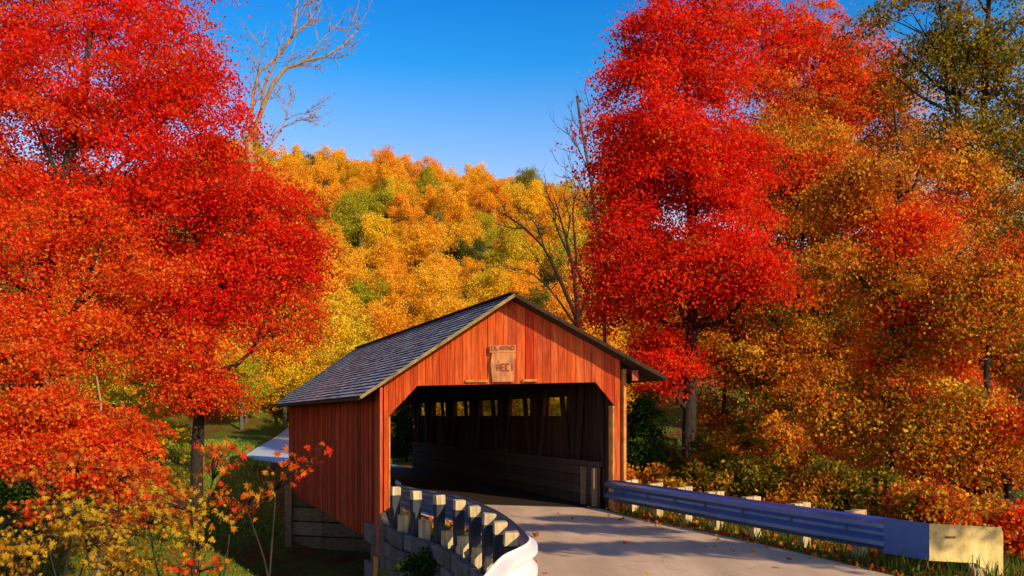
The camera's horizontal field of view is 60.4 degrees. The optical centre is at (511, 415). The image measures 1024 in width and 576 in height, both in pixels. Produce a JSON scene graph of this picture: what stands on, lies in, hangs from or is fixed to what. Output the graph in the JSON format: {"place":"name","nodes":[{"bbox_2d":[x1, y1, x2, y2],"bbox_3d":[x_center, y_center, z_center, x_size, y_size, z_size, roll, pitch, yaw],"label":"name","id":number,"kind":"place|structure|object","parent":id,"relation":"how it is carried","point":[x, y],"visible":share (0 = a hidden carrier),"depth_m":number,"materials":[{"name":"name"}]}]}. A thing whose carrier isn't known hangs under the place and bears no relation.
{"place":"outdoors","nodes":[
{"label":"outdoors","id":0,"kind":"place"},
{"bbox_2d":[247,427,400,466],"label":"road","id":1,"kind":"structure","parent":0,"point":[267,450],"depth_m":51.34,"materials":[{"name":"grey asphalt"}]},
{"bbox_2d":[0,173,1023,575],"bbox_3d":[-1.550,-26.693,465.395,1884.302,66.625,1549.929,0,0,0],"label":"ground","id":2,"kind":"structure","parent":0,"point":[294,559],"depth_m":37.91,"materials":[{"name":"green plant"}]},
{"bbox_2d":[0,466,122,527],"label":"shrub","id":3,"kind":"object","parent":2,"relation":"on","point":[17,493],"visible":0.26,"depth_m":23.52,"materials":[{"name":"orange plant"}]},
{"bbox_2d":[0,301,131,407],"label":"hillside tree","id":4,"kind":"object","parent":2,"relation":"on","point":[103,384],"visible":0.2,"depth_m":56.51,"materials":[{"name":"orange plant"}]},
{"bbox_2d":[1,446,162,575],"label":"maple sapling","id":5,"kind":"object","parent":2,"relation":"on","point":[80,460],"visible":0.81,"depth_m":11.97,"materials":[{"name":"orange plant"}]},
{"bbox_2d":[0,489,169,575],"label":"maple sapling","id":6,"kind":"object","parent":2,"relation":"on","point":[28,552],"visible":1,"depth_m":8.80,"materials":[{"name":"yellow plant"}]},
{"bbox_2d":[54,241,124,325],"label":"hillside tree","id":7,"kind":"object","parent":2,"relation":"on","point":[69,289],"visible":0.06,"depth_m":82.64,"materials":[{"name":"orange plant"}]},
{"bbox_2d":[0,334,213,575],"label":"young maple tree","id":8,"kind":"object","parent":2,"relation":"on","point":[98,428],"visible":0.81,"depth_m":16.88,"materials":[{"name":"orange plant"}]},
{"bbox_2d":[84,290,161,406],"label":"hillside tree","id":9,"kind":"object","parent":2,"relation":"on","point":[129,390],"visible":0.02,"depth_m":60.96,"materials":[{"name":"orange plant"}]},
{"bbox_2d":[74,456,206,534],"bbox_3d":[-11.120,2.357,26.165,4.679,2.604,3.309,0,0,0],"label":"shrub","id":10,"kind":"object","parent":2,"relation":"on","point":[179,473],"visible":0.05,"depth_m":26.21,"materials":[{"name":"orange plant"}]},
{"bbox_2d":[0,0,294,515],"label":"maple tree","id":11,"kind":"object","parent":2,"relation":"on","point":[169,94],"visible":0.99,"depth_m":27.31,"materials":[{"name":"red plant"}]},
{"bbox_2d":[105,376,205,461],"bbox_3d":[-17.518,0.346,40.324,7.456,4.693,5.582,0,0,0],"label":"shrub","id":12,"kind":"object","parent":2,"relation":"on","point":[178,429],"visible":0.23,"depth_m":39.72,"materials":[{"name":"green plant"}]},
{"bbox_2d":[120,436,279,575],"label":"maple sapling","id":13,"kind":"object","parent":2,"relation":"on","point":[193,536],"visible":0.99,"depth_m":8.50,"materials":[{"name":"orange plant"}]},
{"bbox_2d":[52,131,372,547],"bbox_3d":[-11.542,-2.026,32.614,12.396,17.112,8.284,0,0,0],"label":"maple tree","id":14,"kind":"object","parent":2,"relation":"on","point":[261,262],"visible":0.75,"depth_m":31.67,"materials":[{"name":"red plant"}]},
{"bbox_2d":[210,348,276,429],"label":"hillside tree","id":15,"kind":"object","parent":2,"relation":"on","point":[255,367],"visible":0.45,"depth_m":67.40,"materials":[{"name":"yellow plant"}]},
{"bbox_2d":[236,363,278,422],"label":"hillside tree","id":16,"kind":"object","parent":2,"relation":"on","point":[261,400],"visible":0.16,"depth_m":70.14,"materials":[{"name":"orange plant"}]},
{"bbox_2d":[188,0,373,473],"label":"bare tree","id":17,"kind":"object","parent":2,"relation":"on","point":[277,78],"visible":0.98,"depth_m":35.97,"materials":[{"name":"brown plant"}]},
{"bbox_2d":[249,330,320,427],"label":"hillside tree","id":18,"kind":"object","parent":2,"relation":"on","point":[277,373],"visible":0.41,"depth_m":73.04,"materials":[{"name":"yellow plant"}]},
{"bbox_2d":[244,441,333,575],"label":"maple sapling","id":19,"kind":"object","parent":2,"relation":"on","point":[295,467],"visible":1,"depth_m":8.28,"materials":[{"name":"orange plant"}]},
{"bbox_2d":[283,156,315,186],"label":"hillside tree","id":20,"kind":"object","parent":2,"relation":"on","point":[307,178],"visible":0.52,"depth_m":132.87,"materials":[{"name":"orange plant"}]},
{"bbox_2d":[275,352,343,415],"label":"hillside tree","id":21,"kind":"object","parent":2,"relation":"on","point":[298,378],"visible":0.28,"depth_m":58.22,"materials":[{"name":"yellow plant"}]},
{"bbox_2d":[290,271,351,311],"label":"hillside tree","id":22,"kind":"object","parent":2,"relation":"on","point":[333,286],"visible":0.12,"depth_m":90.88,"materials":[{"name":"orange plant"}]},
{"bbox_2d":[304,181,347,224],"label":"hillside tree","id":23,"kind":"object","parent":2,"relation":"on","point":[328,195],"visible":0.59,"depth_m":122.02,"materials":[{"name":"orange plant"}]},
{"bbox_2d":[311,154,340,189],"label":"hillside tree","id":24,"kind":"object","parent":2,"relation":"on","point":[322,176],"visible":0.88,"depth_m":138.07,"materials":[{"name":"orange plant"}]},
{"bbox_2d":[285,478,370,551],"bbox_3d":[-6.817,4.585,37.963,7.883,3.670,1.921,0,0,16],"label":"timber abutment","id":25,"kind":"object","parent":2,"relation":"on","point":[304,518],"visible":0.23,"depth_m":37.76,"materials":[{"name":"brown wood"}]},
{"bbox_2d":[312,145,349,185],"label":"hillside tree","id":26,"kind":"object","parent":2,"relation":"on","point":[340,156],"visible":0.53,"depth_m":147.75,"materials":[{"name":"orange plant"}]},
{"bbox_2d":[309,285,365,337],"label":"hillside tree","id":27,"kind":"object","parent":2,"relation":"on","point":[337,304],"visible":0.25,"depth_m":85.16,"materials":[{"name":"yellow plant"}]},
{"bbox_2d":[310,316,369,357],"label":"hillside tree","id":28,"kind":"object","parent":2,"relation":"on","point":[342,334],"visible":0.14,"depth_m":77.03,"materials":[{"name":"yellow plant"}]},
{"bbox_2d":[313,248,377,304],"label":"hillside tree","id":29,"kind":"object","parent":2,"relation":"on","point":[353,272],"visible":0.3,"depth_m":96.64,"materials":[{"name":"orange plant"}]},
{"bbox_2d":[322,309,380,347],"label":"hillside tree","id":30,"kind":"object","parent":2,"relation":"on","point":[367,327],"visible":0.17,"depth_m":79.06,"materials":[{"name":"yellow plant"}]},
{"bbox_2d":[327,182,378,250],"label":"hillside tree","id":31,"kind":"object","parent":2,"relation":"on","point":[346,223],"visible":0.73,"depth_m":118.63,"materials":[{"name":"green plant"}]},
{"bbox_2d":[338,240,376,272],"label":"hillside tree","id":32,"kind":"object","parent":2,"relation":"on","point":[347,250],"visible":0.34,"depth_m":108.68,"materials":[{"name":"orange plant"}]},
{"bbox_2d":[348,158,379,185],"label":"hillside tree","id":33,"kind":"object","parent":2,"relation":"on","point":[356,164],"visible":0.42,"depth_m":145.20,"materials":[{"name":"orange plant"}]},
{"bbox_2d":[347,274,392,325],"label":"hillside tree","id":34,"kind":"object","parent":2,"relation":"on","point":[367,297],"visible":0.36,"depth_m":94.22,"materials":[{"name":"green plant"}]},
{"bbox_2d":[364,522,377,575],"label":"stone abutment","id":35,"kind":"object","parent":2,"relation":"on","point":[370,567],"visible":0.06,"depth_m":22.82,"materials":[{"name":"stone"}]},
{"bbox_2d":[273,292,666,554],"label":"covered bridge","id":36,"kind":"structure","parent":35,"relation":"on","point":[504,350],"depth_m":23.94,"materials":[{"name":"brown wood"}]},
{"bbox_2d":[346,185,404,233],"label":"hillside tree","id":37,"kind":"object","parent":2,"relation":"on","point":[376,205],"visible":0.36,"depth_m":123.18,"materials":[{"name":"green plant"}]},
{"bbox_2d":[357,208,402,265],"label":"hillside tree","id":38,"kind":"object","parent":2,"relation":"on","point":[373,233],"visible":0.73,"depth_m":113.20,"materials":[{"name":"yellow plant"}]},
{"bbox_2d":[364,144,404,178],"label":"hillside tree","id":39,"kind":"object","parent":2,"relation":"on","point":[385,156],"visible":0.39,"depth_m":150.73,"materials":[{"name":"orange plant"}]},
{"bbox_2d":[358,301,410,341],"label":"hillside tree","id":40,"kind":"object","parent":2,"relation":"on","point":[372,307],"visible":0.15,"depth_m":82.86,"materials":[{"name":"orange plant"}]},
{"bbox_2d":[358,262,414,312],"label":"hillside tree","id":41,"kind":"object","parent":2,"relation":"on","point":[383,272],"visible":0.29,"depth_m":96.71,"materials":[{"name":"orange plant"}]},
{"bbox_2d":[353,300,420,339],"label":"hillside tree","id":42,"kind":"object","parent":2,"relation":"on","point":[390,328],"visible":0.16,"depth_m":72.53,"materials":[{"name":"orange plant"}]},
{"bbox_2d":[364,233,417,277],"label":"hillside tree","id":43,"kind":"object","parent":2,"relation":"on","point":[385,246],"visible":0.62,"depth_m":106.79,"materials":[{"name":"orange plant"}]},
{"bbox_2d":[375,155,409,190],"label":"hillside tree","id":44,"kind":"object","parent":2,"relation":"on","point":[386,173],"visible":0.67,"depth_m":139.90,"materials":[{"name":"orange plant"}]},
{"bbox_2d":[385,251,418,283],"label":"hillside tree","id":45,"kind":"object","parent":2,"relation":"on","point":[398,267],"visible":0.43,"depth_m":103.19,"materials":[{"name":"orange plant"}]},
{"bbox_2d":[384,189,425,240],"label":"hillside tree","id":46,"kind":"object","parent":2,"relation":"on","point":[411,212],"visible":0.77,"depth_m":121.98,"materials":[{"name":"orange plant"}]},
{"bbox_2d":[390,399,423,460],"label":"cedar tree","id":47,"kind":"object","parent":2,"relation":"on","point":[405,436],"visible":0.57,"depth_m":42.45,"materials":[{"name":"green plant"}]},
{"bbox_2d":[377,275,440,326],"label":"hillside tree","id":48,"kind":"object","parent":2,"relation":"on","point":[396,292],"visible":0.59,"depth_m":92.17,"materials":[{"name":"orange plant"}]},
{"bbox_2d":[387,541,438,575],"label":"shrub","id":49,"kind":"object","parent":2,"relation":"on","point":[422,563],"visible":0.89,"depth_m":16.30,"materials":[{"name":"green plant"}]},
{"bbox_2d":[407,184,440,223],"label":"hillside tree","id":50,"kind":"object","parent":2,"relation":"on","point":[426,204],"visible":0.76,"depth_m":127.98,"materials":[{"name":"orange plant"}]},
{"bbox_2d":[408,154,444,187],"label":"hillside tree","id":51,"kind":"object","parent":2,"relation":"on","point":[432,163],"visible":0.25,"depth_m":150.09,"materials":[{"name":"orange plant"}]},
{"bbox_2d":[413,165,440,196],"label":"hillside tree","id":52,"kind":"object","parent":2,"relation":"on","point":[420,184],"visible":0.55,"depth_m":140.19,"materials":[{"name":"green plant"}]},
{"bbox_2d":[396,218,461,291],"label":"hillside tree","id":53,"kind":"object","parent":2,"relation":"on","point":[420,244],"visible":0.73,"depth_m":108.25,"materials":[{"name":"orange plant"}]},
{"bbox_2d":[378,512,483,575],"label":"retaining wall","id":54,"kind":"structure","parent":2,"relation":"on","point":[450,562],"depth_m":17.51,"materials":[{"name":"stone"}]},
{"bbox_2d":[405,262,466,319],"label":"hillside tree","id":55,"kind":"object","parent":2,"relation":"on","point":[438,282],"visible":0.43,"depth_m":94.04,"materials":[{"name":"orange plant"}]},
{"bbox_2d":[416,249,463,291],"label":"hillside tree","id":56,"kind":"object","parent":2,"relation":"on","point":[438,256],"visible":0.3,"depth_m":103.89,"materials":[{"name":"orange plant"}]},
{"bbox_2d":[413,292,471,324],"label":"hillside tree","id":57,"kind":"object","parent":2,"relation":"on","point":[437,310],"visible":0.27,"depth_m":89.79,"materials":[{"name":"orange plant"}]},
{"bbox_2d":[430,179,477,230],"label":"hillside tree","id":58,"kind":"object","parent":2,"relation":"on","point":[457,213],"visible":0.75,"depth_m":123.15,"materials":[{"name":"orange plant"}]},
{"bbox_2d":[438,173,473,205],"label":"hillside tree","id":59,"kind":"object","parent":2,"relation":"on","point":[458,183],"visible":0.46,"depth_m":144.62,"materials":[{"name":"orange plant"}]},
{"bbox_2d":[390,480,537,575],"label":"guardrail","id":60,"kind":"object","parent":2,"relation":"on","point":[509,547],"visible":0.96,"depth_m":15.25,"materials":[{"name":"white paint"}]},
{"bbox_2d":[441,236,488,272],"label":"hillside tree","id":61,"kind":"object","parent":2,"relation":"on","point":[462,251],"visible":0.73,"depth_m":111.92,"materials":[{"name":"green plant"}]},
{"bbox_2d":[444,218,485,255],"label":"hillside tree","id":62,"kind":"object","parent":2,"relation":"on","point":[468,231],"visible":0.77,"depth_m":116.84,"materials":[{"name":"orange plant"}]},
{"bbox_2d":[455,253,485,295],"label":"hillside tree","id":63,"kind":"object","parent":2,"relation":"on","point":[469,262],"visible":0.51,"depth_m":107.62,"materials":[{"name":"orange plant"}]},
{"bbox_2d":[472,208,499,252],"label":"hillside tree","id":64,"kind":"object","parent":2,"relation":"on","point":[489,220],"visible":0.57,"depth_m":122.89,"materials":[{"name":"plant"}]},
{"bbox_2d":[461,257,512,306],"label":"hillside tree","id":65,"kind":"object","parent":2,"relation":"on","point":[498,277],"visible":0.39,"depth_m":92.55,"materials":[{"name":"yellow plant"}]},
{"bbox_2d":[468,177,506,224],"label":"hillside tree","id":66,"kind":"object","parent":2,"relation":"on","point":[477,203],"visible":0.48,"depth_m":132.48,"materials":[{"name":"orange plant"}]},
{"bbox_2d":[480,187,516,237],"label":"hillside tree","id":67,"kind":"object","parent":2,"relation":"on","point":[503,199],"visible":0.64,"depth_m":127.62,"materials":[{"name":"orange plant"}]},
{"bbox_2d":[483,222,530,270],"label":"hillside tree","id":68,"kind":"object","parent":2,"relation":"on","point":[495,255],"visible":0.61,"depth_m":113.69,"materials":[{"name":"yellow plant"}]},
{"bbox_2d":[0,506,1023,575],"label":"fallen leaves","id":69,"kind":"object","parent":2,"relation":"on","point":[814,553],"visible":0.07,"depth_m":15.76,"materials":[{"name":"orange plant"}]},
{"bbox_2d":[496,260,544,295],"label":"hillside tree","id":70,"kind":"object","parent":2,"relation":"on","point":[529,266],"visible":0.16,"depth_m":96.91,"materials":[{"name":"orange plant"}]},
{"bbox_2d":[507,274,547,310],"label":"hillside tree","id":71,"kind":"object","parent":2,"relation":"on","point":[517,287],"visible":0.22,"depth_m":94.67,"materials":[{"name":"orange plant"}]},
{"bbox_2d":[509,178,547,227],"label":"hillside tree","id":72,"kind":"object","parent":2,"relation":"on","point":[535,204],"visible":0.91,"depth_m":128.84,"materials":[{"name":"orange plant"}]},
{"bbox_2d":[500,236,561,281],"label":"hillside tree","id":73,"kind":"object","parent":2,"relation":"on","point":[518,250],"visible":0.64,"depth_m":107.75,"materials":[{"name":"yellow plant"}]},
{"bbox_2d":[513,165,550,194],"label":"hillside tree","id":74,"kind":"object","parent":2,"relation":"on","point":[528,174],"visible":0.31,"depth_m":154.47,"materials":[{"name":"green plant"}]},
{"bbox_2d":[520,280,555,307],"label":"hillside tree","id":75,"kind":"object","parent":2,"relation":"on","point":[534,299],"visible":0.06,"depth_m":86.27,"materials":[{"name":"green plant"}]},
{"bbox_2d":[474,156,603,327],"bbox_3d":[1.683,-5.883,45.911,7.830,16.375,3.899,0,0,0],"label":"bare tree","id":76,"kind":"object","parent":2,"relation":"on","point":[560,280],"visible":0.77,"depth_m":45.96,"materials":[{"name":"brown plant"}]},
{"bbox_2d":[536,279,585,321],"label":"hillside tree","id":77,"kind":"object","parent":2,"relation":"on","point":[554,304],"visible":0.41,"depth_m":94.83,"materials":[{"name":"orange plant"}]},
{"bbox_2d":[542,203,583,248],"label":"hillside tree","id":78,"kind":"object","parent":2,"relation":"on","point":[577,227],"visible":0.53,"depth_m":119.00,"materials":[{"name":"orange plant"}]},
{"bbox_2d":[546,261,595,317],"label":"hillside tree","id":79,"kind":"object","parent":2,"relation":"on","point":[570,286],"visible":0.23,"depth_m":99.68,"materials":[{"name":"orange plant"}]},
{"bbox_2d":[548,228,594,288],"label":"hillside tree","id":80,"kind":"object","parent":2,"relation":"on","point":[557,263],"visible":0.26,"depth_m":105.11,"materials":[{"name":"yellow plant"}]},
{"bbox_2d":[549,80,606,342],"bbox_3d":[3.167,-6.488,39.974,3.030,17.694,1.788,0,0,0],"label":"bare tree","id":81,"kind":"object","parent":2,"relation":"on","point":[586,154],"visible":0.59,"depth_m":39.96,"materials":[{"name":"brown plant"}]},
{"bbox_2d":[626,385,677,482],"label":"cedar tree","id":82,"kind":"object","parent":2,"relation":"on","point":[640,429],"visible":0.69,"depth_m":25.71,"materials":[{"name":"green plant"}]},
{"bbox_2d":[626,458,688,483],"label":"shrub","id":83,"kind":"object","parent":2,"relation":"on","point":[646,477],"visible":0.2,"depth_m":23.68,"materials":[{"name":"orange plant"}]},
{"bbox_2d":[650,469,731,495],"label":"shrub","id":84,"kind":"object","parent":2,"relation":"on","point":[674,482],"visible":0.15,"depth_m":21.72,"materials":[{"name":"orange plant"}]},
{"bbox_2d":[552,0,831,458],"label":"maple tree","id":85,"kind":"object","parent":2,"relation":"on","point":[696,152],"visible":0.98,"depth_m":29.77,"materials":[{"name":"red plant"}]},
{"bbox_2d":[650,411,776,481],"bbox_3d":[5.555,1.454,27.011,4.540,3.164,3.906,0,0,0],"label":"shrub","id":86,"kind":"object","parent":2,"relation":"on","point":[676,461],"visible":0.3,"depth_m":26.38,"materials":[{"name":"green plant"}]},
{"bbox_2d":[677,450,791,500],"bbox_3d":[5.289,1.788,21.661,2.680,1.923,3.863,0,0,-37],"label":"shrub","id":87,"kind":"object","parent":2,"relation":"on","point":[755,472],"visible":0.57,"depth_m":20.84,"materials":[{"name":"green plant"}]},
{"bbox_2d":[662,226,824,467],"bbox_3d":[9.574,-1.248,35.917,7.773,13.934,6.607,0,0,-35],"label":"oak tree","id":88,"kind":"object","parent":2,"relation":"on","point":[715,419],"visible":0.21,"depth_m":34.90,"materials":[{"name":"orange plant"}]},
{"bbox_2d":[677,410,819,480],"bbox_3d":[7.469,2.069,27.898,5.237,4.497,4.561,0,0,0],"label":"shrub","id":89,"kind":"object","parent":2,"relation":"on","point":[782,446],"visible":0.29,"depth_m":28.47,"materials":[{"name":"orange plant"}]},
{"bbox_2d":[702,276,864,462],"bbox_3d":[14.903,-2.468,45.214,10.052,11.928,9.915,0,0,-20],"label":"hillside tree","id":90,"kind":"object","parent":2,"relation":"on","point":[833,320],"visible":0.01,"depth_m":43.38,"materials":[{"name":"orange plant"}]},
{"bbox_2d":[704,103,892,486],"bbox_3d":[11.621,-2.808,33.534,9.198,17.798,7.924,0,0,0],"label":"oak tree","id":91,"kind":"object","parent":2,"relation":"on","point":[809,371],"visible":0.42,"depth_m":32.20,"materials":[{"name":"orange plant"}]},
{"bbox_2d":[605,479,1002,575],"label":"guardrail","id":92,"kind":"object","parent":2,"relation":"on","point":[803,521],"visible":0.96,"depth_m":14.04,"materials":[{"name":"metal"},{"name":"wood"}]},
{"bbox_2d":[755,461,872,510],"bbox_3d":[6.611,1.866,19.112,3.301,1.824,3.032,0,0,0],"label":"shrub","id":93,"kind":"object","parent":2,"relation":"on","point":[786,497],"visible":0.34,"depth_m":18.56,"materials":[{"name":"orange plant"}]},
{"bbox_2d":[751,288,883,458],"bbox_3d":[14.759,-1.134,40.059,8.507,10.931,7.227,0,0,17],"label":"hillside tree","id":94,"kind":"object","parent":2,"relation":"on","point":[825,327],"visible":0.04,"depth_m":39.32,"materials":[{"name":"orange plant"}]},
{"bbox_2d":[702,0,950,400],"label":"maple tree","id":95,"kind":"object","parent":2,"relation":"on","point":[833,91],"visible":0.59,"depth_m":46.50,"materials":[{"name":"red plant"}]},
{"bbox_2d":[786,453,921,514],"bbox_3d":[7.187,1.788,18.538,2.974,1.969,2.358,0,0,22],"label":"shrub","id":96,"kind":"object","parent":2,"relation":"on","point":[858,487],"visible":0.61,"depth_m":18.22,"materials":[{"name":"green plant"}]},
{"bbox_2d":[758,104,1012,483],"bbox_3d":[8.882,-2.399,20.367,6.444,9.922,5.836,0,0,0],"label":"oak tree","id":97,"kind":"object","parent":2,"relation":"on","point":[856,194],"visible":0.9,"depth_m":19.73,"materials":[{"name":"orange plant"}]},
{"bbox_2d":[841,471,939,523],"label":"shrub","id":98,"kind":"object","parent":2,"relation":"on","point":[892,494],"visible":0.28,"depth_m":17.07,"materials":[{"name":"orange plant"}]},
{"bbox_2d":[821,0,1023,494],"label":"oak tree","id":99,"kind":"object","parent":2,"relation":"on","point":[957,58],"visible":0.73,"depth_m":33.35,"materials":[{"name":"green plant"}]},
{"bbox_2d":[846,134,1023,494],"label":"oak tree","id":100,"kind":"object","parent":2,"relation":"on","point":[991,202],"visible":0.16,"depth_m":29.95,"materials":[{"name":"orange plant"}]},
{"bbox_2d":[850,212,1023,509],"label":"oak tree","id":101,"kind":"object","parent":2,"relation":"on","point":[973,435],"visible":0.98,"depth_m":18.07,"materials":[{"name":"orange plant"}]},
{"bbox_2d":[878,474,1020,553],"bbox_3d":[8.392,2.017,16.374,2.821,1.872,2.299,0,0,-17],"label":"shrub","id":102,"kind":"object","parent":2,"relation":"on","point":[983,506],"visible":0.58,"depth_m":16.05,"materials":[{"name":"orange plant"}]},
{"bbox_2d":[925,492,1023,562],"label":"shrub","id":103,"kind":"object","parent":2,"relation":"on","point":[1014,534],"visible":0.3,"depth_m":15.44,"materials":[{"name":"red plant"}]},
{"bbox_2d":[0,0,1023,275],"label":"sky","id":104,"kind":"structure","parent":0,"point":[460,82],"materials":[{"name":"blue"}]},
{"bbox_2d":[421,505,892,575],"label":"road","id":105,"kind":"structure","parent":0,"point":[593,545],"depth_m":14.33,"materials":[{"name":"grey asphalt"}]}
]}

